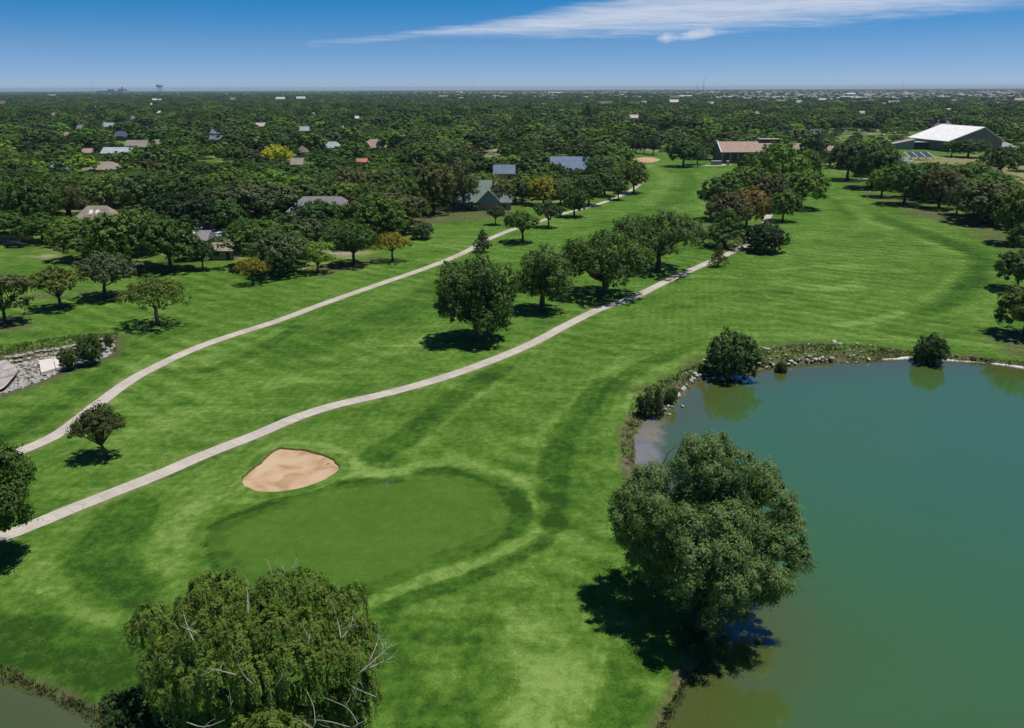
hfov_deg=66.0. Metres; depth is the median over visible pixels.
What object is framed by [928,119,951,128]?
brick house
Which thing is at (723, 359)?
round shrub
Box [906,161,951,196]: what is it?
canopy tree
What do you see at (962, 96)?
house
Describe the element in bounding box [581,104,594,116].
conifer tree
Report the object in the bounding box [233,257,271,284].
mesquite tree
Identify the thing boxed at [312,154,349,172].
canopy tree
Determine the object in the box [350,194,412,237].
elm tree
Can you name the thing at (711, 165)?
path
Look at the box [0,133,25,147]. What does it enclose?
canopy tree
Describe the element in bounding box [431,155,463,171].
canopy tree
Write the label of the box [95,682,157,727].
round shrub
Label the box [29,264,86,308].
oak tree
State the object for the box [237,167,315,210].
canopy tree
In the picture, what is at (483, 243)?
conifer tree
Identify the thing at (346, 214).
broadleaf tree
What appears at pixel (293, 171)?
canopy tree
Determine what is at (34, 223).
canopy tree
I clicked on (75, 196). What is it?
mesquite tree
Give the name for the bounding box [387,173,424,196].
broadleaf tree
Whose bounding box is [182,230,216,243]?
brick house
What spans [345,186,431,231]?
canopy tree
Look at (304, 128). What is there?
brick house
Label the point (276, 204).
canopy tree
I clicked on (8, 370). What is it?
concrete channel
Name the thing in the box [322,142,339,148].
brick house
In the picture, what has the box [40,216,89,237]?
canopy tree
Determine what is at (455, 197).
open tree
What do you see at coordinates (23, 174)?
canopy tree
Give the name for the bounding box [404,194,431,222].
canopy tree
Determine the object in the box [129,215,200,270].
broadleaf tree
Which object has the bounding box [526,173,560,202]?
elm tree
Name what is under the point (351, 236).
oak tree
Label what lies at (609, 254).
elm tree
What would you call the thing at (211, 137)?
brick house
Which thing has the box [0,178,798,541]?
cart path
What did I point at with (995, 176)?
canopy tree
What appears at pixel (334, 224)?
canopy tree
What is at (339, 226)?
canopy tree
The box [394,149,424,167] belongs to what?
canopy tree
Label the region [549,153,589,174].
brick house
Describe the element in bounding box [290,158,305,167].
brick house
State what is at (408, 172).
canopy tree
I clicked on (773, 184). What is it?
broadleaf tree
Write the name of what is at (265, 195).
canopy tree
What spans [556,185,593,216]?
elm tree
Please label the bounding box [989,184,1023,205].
canopy tree
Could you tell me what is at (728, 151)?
clubhouse
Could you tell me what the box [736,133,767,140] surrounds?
canopy tree
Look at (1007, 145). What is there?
brick house
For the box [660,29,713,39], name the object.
cloud
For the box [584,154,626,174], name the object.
canopy tree
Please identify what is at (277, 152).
broadleaf tree
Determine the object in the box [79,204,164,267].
broadleaf tree
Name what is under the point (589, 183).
broadleaf tree
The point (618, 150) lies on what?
canopy tree
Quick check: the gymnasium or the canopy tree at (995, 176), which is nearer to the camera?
the canopy tree at (995, 176)
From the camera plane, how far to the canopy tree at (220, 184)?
311.69 m
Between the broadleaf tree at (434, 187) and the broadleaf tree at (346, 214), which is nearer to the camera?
the broadleaf tree at (346, 214)
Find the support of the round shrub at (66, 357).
on the ground at (474, 550)
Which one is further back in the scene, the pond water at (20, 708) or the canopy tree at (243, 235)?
the canopy tree at (243, 235)
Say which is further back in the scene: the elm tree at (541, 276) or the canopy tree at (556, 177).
the canopy tree at (556, 177)
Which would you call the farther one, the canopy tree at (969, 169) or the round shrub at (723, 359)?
the canopy tree at (969, 169)
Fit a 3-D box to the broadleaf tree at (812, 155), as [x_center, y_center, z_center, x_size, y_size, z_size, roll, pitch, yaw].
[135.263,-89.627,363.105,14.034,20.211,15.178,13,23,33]
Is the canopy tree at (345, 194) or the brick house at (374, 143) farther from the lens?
the brick house at (374, 143)
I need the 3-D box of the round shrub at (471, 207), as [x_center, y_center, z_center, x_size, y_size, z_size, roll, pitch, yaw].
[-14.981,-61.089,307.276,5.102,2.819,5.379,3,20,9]
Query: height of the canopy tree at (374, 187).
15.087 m
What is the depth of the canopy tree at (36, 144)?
490.59 m
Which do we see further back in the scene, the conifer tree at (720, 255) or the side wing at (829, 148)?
the side wing at (829, 148)
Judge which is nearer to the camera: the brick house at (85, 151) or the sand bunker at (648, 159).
the sand bunker at (648, 159)
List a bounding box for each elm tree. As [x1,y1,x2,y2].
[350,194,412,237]
[431,248,519,340]
[489,178,516,198]
[513,240,576,310]
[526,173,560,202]
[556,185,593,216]
[559,227,656,296]
[611,208,707,270]
[618,159,649,192]
[622,137,631,148]
[630,137,642,152]
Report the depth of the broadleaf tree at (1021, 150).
441.51 m
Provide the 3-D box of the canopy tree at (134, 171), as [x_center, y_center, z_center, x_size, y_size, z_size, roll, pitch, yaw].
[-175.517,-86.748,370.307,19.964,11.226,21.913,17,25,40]
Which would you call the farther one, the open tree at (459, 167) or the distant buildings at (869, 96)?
the distant buildings at (869, 96)
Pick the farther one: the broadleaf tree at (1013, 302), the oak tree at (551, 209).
the oak tree at (551, 209)
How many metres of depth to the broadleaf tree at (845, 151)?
399.24 m
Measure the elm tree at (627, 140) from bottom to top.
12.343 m
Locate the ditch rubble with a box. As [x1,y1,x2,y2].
[0,337,115,393]
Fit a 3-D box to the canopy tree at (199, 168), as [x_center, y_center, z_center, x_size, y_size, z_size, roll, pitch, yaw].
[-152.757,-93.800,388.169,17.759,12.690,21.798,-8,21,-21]
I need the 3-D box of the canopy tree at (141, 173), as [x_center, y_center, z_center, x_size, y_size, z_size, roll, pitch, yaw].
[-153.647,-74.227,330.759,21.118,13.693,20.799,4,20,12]
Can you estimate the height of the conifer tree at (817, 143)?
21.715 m
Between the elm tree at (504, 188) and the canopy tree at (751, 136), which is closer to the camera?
the elm tree at (504, 188)
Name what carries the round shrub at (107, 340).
on the ground at (474, 550)
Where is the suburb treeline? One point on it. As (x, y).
(180, 126)
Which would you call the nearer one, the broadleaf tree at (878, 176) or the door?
the door
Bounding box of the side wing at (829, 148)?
[823,146,833,156]
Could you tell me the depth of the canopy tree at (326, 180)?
316.77 m
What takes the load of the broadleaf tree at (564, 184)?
on the ground at (474, 550)
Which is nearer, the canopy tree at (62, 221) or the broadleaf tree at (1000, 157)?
the canopy tree at (62, 221)
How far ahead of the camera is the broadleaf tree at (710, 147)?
518.25 m
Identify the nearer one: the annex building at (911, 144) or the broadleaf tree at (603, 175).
the broadleaf tree at (603, 175)
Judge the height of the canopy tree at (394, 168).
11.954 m
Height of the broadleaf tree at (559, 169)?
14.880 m
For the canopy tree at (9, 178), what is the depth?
307.20 m
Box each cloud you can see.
[438,0,965,32]
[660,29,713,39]
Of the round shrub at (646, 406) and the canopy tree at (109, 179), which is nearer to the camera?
the round shrub at (646, 406)
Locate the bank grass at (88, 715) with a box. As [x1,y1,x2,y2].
[0,331,1023,727]
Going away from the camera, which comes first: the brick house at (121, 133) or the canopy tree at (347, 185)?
the canopy tree at (347, 185)
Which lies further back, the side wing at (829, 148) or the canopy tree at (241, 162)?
the side wing at (829, 148)
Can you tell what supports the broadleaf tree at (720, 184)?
on the ground at (474, 550)
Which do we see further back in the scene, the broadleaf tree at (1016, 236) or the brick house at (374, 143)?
the brick house at (374, 143)
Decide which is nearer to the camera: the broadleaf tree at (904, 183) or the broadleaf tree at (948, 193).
the broadleaf tree at (948, 193)
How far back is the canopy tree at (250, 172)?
341.81 m
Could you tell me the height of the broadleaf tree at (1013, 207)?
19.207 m
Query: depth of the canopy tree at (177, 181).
282.75 m
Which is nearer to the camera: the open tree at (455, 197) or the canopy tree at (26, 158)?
the open tree at (455, 197)
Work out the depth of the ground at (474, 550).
114.01 m
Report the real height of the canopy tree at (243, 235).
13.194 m
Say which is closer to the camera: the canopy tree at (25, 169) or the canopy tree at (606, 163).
the canopy tree at (25, 169)
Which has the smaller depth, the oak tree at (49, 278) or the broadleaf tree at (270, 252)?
the oak tree at (49, 278)
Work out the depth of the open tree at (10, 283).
159.13 m
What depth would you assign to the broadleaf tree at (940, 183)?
303.46 m
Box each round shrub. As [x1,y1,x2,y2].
[55,347,78,369]
[72,333,103,364]
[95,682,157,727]
[103,333,113,346]
[135,700,194,727]
[410,220,434,238]
[467,204,479,210]
[635,394,653,416]
[664,387,677,403]
[697,363,706,373]
[703,326,767,381]
[744,219,792,251]
[774,361,787,373]
[912,332,951,367]
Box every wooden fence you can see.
[0,233,33,242]
[421,206,468,212]
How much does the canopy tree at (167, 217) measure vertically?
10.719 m
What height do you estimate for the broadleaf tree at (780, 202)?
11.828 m
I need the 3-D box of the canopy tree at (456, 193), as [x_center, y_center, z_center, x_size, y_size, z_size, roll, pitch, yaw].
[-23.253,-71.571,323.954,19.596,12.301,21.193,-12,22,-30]
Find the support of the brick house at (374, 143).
on the ground at (474, 550)
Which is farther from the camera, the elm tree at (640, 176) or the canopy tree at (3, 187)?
the elm tree at (640, 176)
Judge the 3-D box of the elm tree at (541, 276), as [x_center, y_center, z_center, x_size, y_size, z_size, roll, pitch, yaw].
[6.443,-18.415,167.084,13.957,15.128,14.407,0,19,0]
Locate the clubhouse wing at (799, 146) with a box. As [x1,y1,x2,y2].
[788,143,805,152]
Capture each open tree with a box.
[0,272,35,323]
[64,400,127,458]
[302,240,340,272]
[450,158,479,210]
[454,183,479,199]
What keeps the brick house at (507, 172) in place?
on the ground at (474, 550)
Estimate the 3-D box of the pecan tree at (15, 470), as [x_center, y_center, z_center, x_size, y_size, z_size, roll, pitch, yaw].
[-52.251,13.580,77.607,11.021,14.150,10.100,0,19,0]
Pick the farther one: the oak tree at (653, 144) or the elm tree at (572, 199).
the oak tree at (653, 144)
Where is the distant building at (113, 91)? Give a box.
[97,91,129,92]
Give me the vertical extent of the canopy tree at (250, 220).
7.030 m
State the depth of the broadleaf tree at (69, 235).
214.49 m
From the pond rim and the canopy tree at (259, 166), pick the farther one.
the canopy tree at (259, 166)
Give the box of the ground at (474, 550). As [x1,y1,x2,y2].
[0,88,1023,727]
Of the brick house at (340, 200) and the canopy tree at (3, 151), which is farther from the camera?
the canopy tree at (3, 151)
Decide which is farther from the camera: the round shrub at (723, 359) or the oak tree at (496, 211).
the oak tree at (496, 211)
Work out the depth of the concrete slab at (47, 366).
136.27 m
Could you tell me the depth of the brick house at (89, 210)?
266.78 m
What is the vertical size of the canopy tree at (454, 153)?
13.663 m
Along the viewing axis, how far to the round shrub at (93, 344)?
134.88 m
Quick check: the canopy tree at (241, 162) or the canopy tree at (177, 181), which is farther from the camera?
the canopy tree at (241, 162)
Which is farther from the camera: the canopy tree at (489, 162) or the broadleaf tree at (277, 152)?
the broadleaf tree at (277, 152)
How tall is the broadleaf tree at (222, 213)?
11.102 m
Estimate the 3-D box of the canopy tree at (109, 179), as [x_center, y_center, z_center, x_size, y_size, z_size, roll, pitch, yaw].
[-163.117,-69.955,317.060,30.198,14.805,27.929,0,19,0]
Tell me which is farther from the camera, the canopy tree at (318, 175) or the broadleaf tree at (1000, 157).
the broadleaf tree at (1000, 157)
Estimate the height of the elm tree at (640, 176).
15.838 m
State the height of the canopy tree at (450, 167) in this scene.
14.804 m
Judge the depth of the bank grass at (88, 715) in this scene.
125.38 m
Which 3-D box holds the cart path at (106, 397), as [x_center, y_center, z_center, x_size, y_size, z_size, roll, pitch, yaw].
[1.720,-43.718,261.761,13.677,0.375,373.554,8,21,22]
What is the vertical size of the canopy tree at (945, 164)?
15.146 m
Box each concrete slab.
[39,358,55,375]
[54,357,62,369]
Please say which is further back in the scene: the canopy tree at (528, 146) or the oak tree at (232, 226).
the canopy tree at (528, 146)
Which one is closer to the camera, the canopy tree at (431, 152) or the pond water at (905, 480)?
the pond water at (905, 480)
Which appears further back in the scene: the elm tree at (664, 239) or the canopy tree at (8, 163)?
the canopy tree at (8, 163)
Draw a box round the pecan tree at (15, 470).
[0,427,38,559]
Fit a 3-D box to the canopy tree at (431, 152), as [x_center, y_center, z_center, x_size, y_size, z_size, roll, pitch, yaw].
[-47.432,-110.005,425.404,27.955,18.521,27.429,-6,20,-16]
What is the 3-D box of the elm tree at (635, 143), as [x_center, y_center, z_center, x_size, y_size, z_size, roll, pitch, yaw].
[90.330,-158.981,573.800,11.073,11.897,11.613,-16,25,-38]
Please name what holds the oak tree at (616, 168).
on the ground at (474, 550)
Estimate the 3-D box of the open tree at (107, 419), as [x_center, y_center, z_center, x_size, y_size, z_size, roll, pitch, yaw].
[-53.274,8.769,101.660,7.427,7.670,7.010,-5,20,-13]
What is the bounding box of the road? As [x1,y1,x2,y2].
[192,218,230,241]
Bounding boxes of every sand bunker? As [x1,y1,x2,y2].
[227,444,350,497]
[632,157,660,162]
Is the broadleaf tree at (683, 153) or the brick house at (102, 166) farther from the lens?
the broadleaf tree at (683, 153)
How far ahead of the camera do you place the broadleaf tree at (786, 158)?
351.06 m
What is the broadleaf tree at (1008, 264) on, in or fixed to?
on the ground at (474, 550)
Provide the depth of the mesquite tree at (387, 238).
214.02 m
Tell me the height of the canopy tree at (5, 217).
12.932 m
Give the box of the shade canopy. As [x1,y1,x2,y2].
[903,152,933,160]
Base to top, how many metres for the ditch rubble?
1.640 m
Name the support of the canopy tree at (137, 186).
on the ground at (474, 550)
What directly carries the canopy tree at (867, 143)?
on the ground at (474, 550)
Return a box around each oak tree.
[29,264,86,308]
[69,250,139,298]
[187,239,214,269]
[220,218,255,242]
[322,223,381,264]
[486,205,504,224]
[503,209,540,242]
[533,198,562,227]
[608,179,627,199]
[609,163,621,174]
[638,138,649,153]
[646,136,662,154]
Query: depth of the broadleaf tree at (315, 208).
255.67 m
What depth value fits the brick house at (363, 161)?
479.98 m
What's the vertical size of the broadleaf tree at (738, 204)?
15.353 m
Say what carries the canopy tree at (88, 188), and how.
on the ground at (474, 550)
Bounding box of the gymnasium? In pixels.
[907,124,1003,151]
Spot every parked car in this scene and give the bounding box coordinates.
[3,241,25,247]
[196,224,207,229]
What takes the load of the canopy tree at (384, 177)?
on the ground at (474, 550)
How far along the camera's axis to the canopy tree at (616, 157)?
410.79 m
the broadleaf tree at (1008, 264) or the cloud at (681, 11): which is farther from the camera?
the cloud at (681, 11)
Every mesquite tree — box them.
[48,184,89,218]
[114,274,192,325]
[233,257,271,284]
[372,231,413,261]
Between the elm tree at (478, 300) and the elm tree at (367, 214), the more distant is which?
the elm tree at (367, 214)
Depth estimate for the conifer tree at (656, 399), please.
115.10 m
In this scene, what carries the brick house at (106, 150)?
on the ground at (474, 550)
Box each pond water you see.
[0,679,97,727]
[634,359,1023,727]
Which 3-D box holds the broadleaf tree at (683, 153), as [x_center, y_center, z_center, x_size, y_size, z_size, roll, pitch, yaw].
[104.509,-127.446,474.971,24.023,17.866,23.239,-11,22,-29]
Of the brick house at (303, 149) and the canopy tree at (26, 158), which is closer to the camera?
the canopy tree at (26, 158)
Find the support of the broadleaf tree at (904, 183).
on the ground at (474, 550)
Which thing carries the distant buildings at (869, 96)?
on the ground at (474, 550)
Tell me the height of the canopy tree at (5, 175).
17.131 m
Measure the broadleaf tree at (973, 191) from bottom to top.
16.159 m
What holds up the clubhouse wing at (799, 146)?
on the ground at (474, 550)
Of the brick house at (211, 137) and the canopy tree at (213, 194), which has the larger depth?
the brick house at (211, 137)
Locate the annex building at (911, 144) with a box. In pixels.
[892,138,929,149]
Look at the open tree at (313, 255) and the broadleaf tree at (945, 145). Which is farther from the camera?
the broadleaf tree at (945, 145)
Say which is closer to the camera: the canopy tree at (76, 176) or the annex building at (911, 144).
the canopy tree at (76, 176)
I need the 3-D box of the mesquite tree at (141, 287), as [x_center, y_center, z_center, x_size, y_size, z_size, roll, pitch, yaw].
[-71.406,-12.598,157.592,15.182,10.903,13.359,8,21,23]
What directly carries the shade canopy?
on the ground at (474, 550)
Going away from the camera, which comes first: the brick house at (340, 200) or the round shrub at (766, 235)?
the round shrub at (766, 235)
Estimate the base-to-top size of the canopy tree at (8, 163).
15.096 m
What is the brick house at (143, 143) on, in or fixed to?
on the ground at (474, 550)
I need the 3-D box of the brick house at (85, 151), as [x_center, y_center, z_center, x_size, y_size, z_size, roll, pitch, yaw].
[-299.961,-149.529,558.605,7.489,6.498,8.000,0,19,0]
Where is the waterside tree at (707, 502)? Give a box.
[604,427,818,636]
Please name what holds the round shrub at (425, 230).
on the ground at (474, 550)
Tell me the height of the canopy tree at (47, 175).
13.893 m
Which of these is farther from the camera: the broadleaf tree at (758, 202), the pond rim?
the broadleaf tree at (758, 202)
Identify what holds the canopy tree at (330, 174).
on the ground at (474, 550)
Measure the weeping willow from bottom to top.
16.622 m
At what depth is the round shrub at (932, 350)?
136.96 m
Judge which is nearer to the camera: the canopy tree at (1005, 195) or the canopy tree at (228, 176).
the canopy tree at (1005, 195)
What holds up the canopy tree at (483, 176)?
on the ground at (474, 550)
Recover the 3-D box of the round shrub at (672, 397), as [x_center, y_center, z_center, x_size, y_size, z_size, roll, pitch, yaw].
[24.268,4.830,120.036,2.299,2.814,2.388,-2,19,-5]
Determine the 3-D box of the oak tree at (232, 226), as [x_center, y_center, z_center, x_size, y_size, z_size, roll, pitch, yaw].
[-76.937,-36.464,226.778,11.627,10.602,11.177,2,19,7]
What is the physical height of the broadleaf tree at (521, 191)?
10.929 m
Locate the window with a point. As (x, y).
(725, 157)
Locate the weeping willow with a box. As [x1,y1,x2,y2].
[120,536,397,727]
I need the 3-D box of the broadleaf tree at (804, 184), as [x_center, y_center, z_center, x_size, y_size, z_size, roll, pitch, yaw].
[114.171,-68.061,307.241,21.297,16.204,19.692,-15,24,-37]
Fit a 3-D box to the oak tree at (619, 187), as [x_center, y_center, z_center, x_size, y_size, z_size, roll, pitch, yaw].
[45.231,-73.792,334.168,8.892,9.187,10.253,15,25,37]
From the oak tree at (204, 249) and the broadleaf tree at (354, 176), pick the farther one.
the broadleaf tree at (354, 176)
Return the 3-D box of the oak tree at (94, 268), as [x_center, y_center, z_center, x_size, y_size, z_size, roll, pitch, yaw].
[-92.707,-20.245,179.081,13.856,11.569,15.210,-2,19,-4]
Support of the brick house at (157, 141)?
on the ground at (474, 550)
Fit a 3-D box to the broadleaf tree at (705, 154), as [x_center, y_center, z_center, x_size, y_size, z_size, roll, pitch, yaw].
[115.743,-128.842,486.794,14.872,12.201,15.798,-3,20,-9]
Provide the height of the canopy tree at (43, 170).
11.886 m
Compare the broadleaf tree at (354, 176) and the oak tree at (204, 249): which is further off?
the broadleaf tree at (354, 176)
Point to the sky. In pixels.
(46, 45)
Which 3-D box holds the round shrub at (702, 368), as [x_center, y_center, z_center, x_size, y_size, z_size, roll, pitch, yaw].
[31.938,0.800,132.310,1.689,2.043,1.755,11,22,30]
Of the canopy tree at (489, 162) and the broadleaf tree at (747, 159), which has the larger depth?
the canopy tree at (489, 162)
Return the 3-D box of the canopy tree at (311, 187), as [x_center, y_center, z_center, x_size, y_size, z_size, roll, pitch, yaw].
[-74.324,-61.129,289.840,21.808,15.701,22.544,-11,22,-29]
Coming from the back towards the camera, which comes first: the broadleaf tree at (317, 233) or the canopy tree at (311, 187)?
the canopy tree at (311, 187)
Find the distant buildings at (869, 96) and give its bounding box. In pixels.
[377,90,1023,102]
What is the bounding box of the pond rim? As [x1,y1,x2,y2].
[883,357,1023,368]
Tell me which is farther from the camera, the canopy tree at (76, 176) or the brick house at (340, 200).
the canopy tree at (76, 176)
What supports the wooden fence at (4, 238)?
on the ground at (474, 550)
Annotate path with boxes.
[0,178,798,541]
[16,182,642,452]
[692,164,729,165]
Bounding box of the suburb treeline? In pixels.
[0,89,1023,256]
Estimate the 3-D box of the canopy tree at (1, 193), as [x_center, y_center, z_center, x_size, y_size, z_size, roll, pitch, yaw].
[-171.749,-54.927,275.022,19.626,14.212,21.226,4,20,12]
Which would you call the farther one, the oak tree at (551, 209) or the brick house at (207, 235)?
the oak tree at (551, 209)
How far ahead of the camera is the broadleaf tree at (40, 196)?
258.18 m
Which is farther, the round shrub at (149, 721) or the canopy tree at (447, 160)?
the canopy tree at (447, 160)
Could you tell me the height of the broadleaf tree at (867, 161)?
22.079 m
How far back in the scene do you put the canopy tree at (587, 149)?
436.32 m
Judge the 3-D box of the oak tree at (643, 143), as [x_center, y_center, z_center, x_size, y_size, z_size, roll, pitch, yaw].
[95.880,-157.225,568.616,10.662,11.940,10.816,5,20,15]
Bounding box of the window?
[723,154,728,159]
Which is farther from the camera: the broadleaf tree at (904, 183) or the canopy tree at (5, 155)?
the canopy tree at (5, 155)
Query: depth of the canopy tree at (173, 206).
248.87 m
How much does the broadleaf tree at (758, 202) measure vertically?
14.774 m
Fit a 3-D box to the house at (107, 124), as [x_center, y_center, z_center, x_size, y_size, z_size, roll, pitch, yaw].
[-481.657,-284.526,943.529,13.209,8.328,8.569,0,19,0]
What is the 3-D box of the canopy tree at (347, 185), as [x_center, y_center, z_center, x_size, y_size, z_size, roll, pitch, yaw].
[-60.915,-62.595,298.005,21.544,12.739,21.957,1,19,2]
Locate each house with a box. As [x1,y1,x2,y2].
[76,206,117,228]
[80,148,95,154]
[86,161,124,172]
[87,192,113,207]
[100,147,135,155]
[103,123,114,126]
[114,129,126,140]
[124,138,149,150]
[151,139,162,147]
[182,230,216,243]
[209,135,222,139]
[282,196,354,224]
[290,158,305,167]
[296,146,309,156]
[298,126,309,132]
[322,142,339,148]
[356,158,368,165]
[363,137,388,150]
[454,180,511,210]
[493,165,514,179]
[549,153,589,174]
[629,115,638,118]
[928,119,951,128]
[951,96,974,97]
[1001,142,1015,149]
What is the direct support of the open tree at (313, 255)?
on the ground at (474, 550)
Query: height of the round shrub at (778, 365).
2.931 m
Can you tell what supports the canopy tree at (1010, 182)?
on the ground at (474, 550)
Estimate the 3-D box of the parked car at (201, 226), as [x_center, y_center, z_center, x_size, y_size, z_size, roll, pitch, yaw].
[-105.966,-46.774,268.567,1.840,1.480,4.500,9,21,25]
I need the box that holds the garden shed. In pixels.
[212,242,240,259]
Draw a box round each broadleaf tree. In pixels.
[0,173,64,219]
[43,220,108,258]
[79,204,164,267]
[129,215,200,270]
[207,200,248,227]
[247,227,308,276]
[260,144,293,160]
[287,216,331,254]
[291,198,342,229]
[325,203,357,221]
[327,166,374,189]
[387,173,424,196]
[413,159,457,214]
[509,177,534,203]
[546,161,566,176]
[550,179,575,204]
[573,175,606,205]
[589,167,623,195]
[664,138,704,166]
[691,146,710,164]
[697,173,747,205]
[700,141,715,159]
[703,189,754,227]
[724,164,772,193]
[726,185,771,227]
[735,151,769,176]
[748,142,813,179]
[751,171,791,211]
[768,189,803,221]
[777,168,831,207]
[793,147,823,178]
[825,137,865,179]
[846,142,904,187]
[865,166,896,196]
[882,161,929,204]
[917,168,967,208]
[941,141,961,155]
[943,185,967,214]
[946,139,993,157]
[950,177,1014,223]
[975,145,1023,170]
[989,184,1023,243]
[991,281,1023,335]
[993,248,1023,284]
[1006,222,1023,248]
[1015,143,1023,162]
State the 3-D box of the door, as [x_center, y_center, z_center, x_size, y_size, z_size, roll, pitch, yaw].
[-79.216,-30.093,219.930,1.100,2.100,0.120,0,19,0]
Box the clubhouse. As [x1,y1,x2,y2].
[713,138,779,163]
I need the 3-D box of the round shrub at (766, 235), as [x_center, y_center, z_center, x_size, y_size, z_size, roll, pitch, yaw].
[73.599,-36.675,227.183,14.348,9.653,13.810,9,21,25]
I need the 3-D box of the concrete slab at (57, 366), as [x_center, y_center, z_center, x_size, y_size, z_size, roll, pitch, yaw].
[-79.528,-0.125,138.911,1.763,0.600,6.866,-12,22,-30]
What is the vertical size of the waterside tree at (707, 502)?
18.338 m
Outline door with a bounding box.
[226,252,229,259]
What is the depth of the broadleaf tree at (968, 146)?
526.41 m
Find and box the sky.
[0,0,1023,90]
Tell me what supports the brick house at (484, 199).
on the ground at (474, 550)
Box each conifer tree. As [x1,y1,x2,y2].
[473,229,492,251]
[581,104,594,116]
[648,387,664,418]
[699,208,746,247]
[707,243,728,266]
[807,128,828,159]
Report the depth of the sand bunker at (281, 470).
98.49 m
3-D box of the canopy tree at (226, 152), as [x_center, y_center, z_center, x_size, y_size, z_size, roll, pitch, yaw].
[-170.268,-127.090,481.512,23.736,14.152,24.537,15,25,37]
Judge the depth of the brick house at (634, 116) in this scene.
1169.65 m
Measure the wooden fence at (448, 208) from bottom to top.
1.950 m
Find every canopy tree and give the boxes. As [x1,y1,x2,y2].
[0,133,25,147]
[0,148,27,159]
[0,153,9,161]
[0,159,39,170]
[0,170,40,180]
[0,171,21,180]
[0,180,34,191]
[0,189,42,224]
[0,210,23,230]
[1,175,36,184]
[3,154,42,163]
[6,212,64,241]
[13,166,41,176]
[14,168,48,173]
[15,142,63,158]
[26,171,64,181]
[33,171,103,218]
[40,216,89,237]
[41,170,70,175]
[61,172,105,203]
[73,172,132,206]
[105,169,172,208]
[119,171,166,177]
[121,167,158,174]
[132,211,179,230]
[139,189,220,229]
[143,169,214,198]
[182,161,217,176]
[193,186,252,226]
[199,166,251,183]
[199,180,232,191]
[213,176,303,219]
[214,144,253,160]
[215,219,315,266]
[216,157,256,171]
[227,217,267,226]
[229,168,264,178]
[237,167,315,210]
[239,160,286,172]
[251,181,287,212]
[260,164,309,179]
[280,177,339,207]
[291,172,329,179]
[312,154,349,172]
[317,177,342,185]
[324,167,353,179]
[326,217,357,237]
[328,181,368,196]
[332,223,373,248]
[340,180,368,200]
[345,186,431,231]
[346,180,401,204]
[365,168,405,185]
[377,166,401,176]
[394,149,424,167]
[396,168,415,180]
[398,142,446,166]
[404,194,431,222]
[420,162,452,172]
[428,139,464,152]
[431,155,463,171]
[443,175,466,197]
[447,148,479,158]
[469,172,505,185]
[475,156,507,174]
[503,141,545,156]
[541,171,572,186]
[565,141,611,169]
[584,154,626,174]
[585,153,627,165]
[592,143,634,162]
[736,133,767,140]
[826,140,881,157]
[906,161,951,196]
[926,162,964,176]
[950,161,1004,179]
[952,178,1022,219]
[962,172,1023,183]
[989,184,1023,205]
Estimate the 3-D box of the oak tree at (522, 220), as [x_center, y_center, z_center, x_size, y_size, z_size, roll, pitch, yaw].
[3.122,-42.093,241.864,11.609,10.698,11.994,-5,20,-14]
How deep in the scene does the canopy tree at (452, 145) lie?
477.18 m
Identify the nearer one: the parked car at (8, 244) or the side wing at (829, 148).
the parked car at (8, 244)
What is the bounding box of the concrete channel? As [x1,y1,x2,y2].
[0,360,16,388]
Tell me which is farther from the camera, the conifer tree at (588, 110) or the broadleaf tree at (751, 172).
the conifer tree at (588, 110)

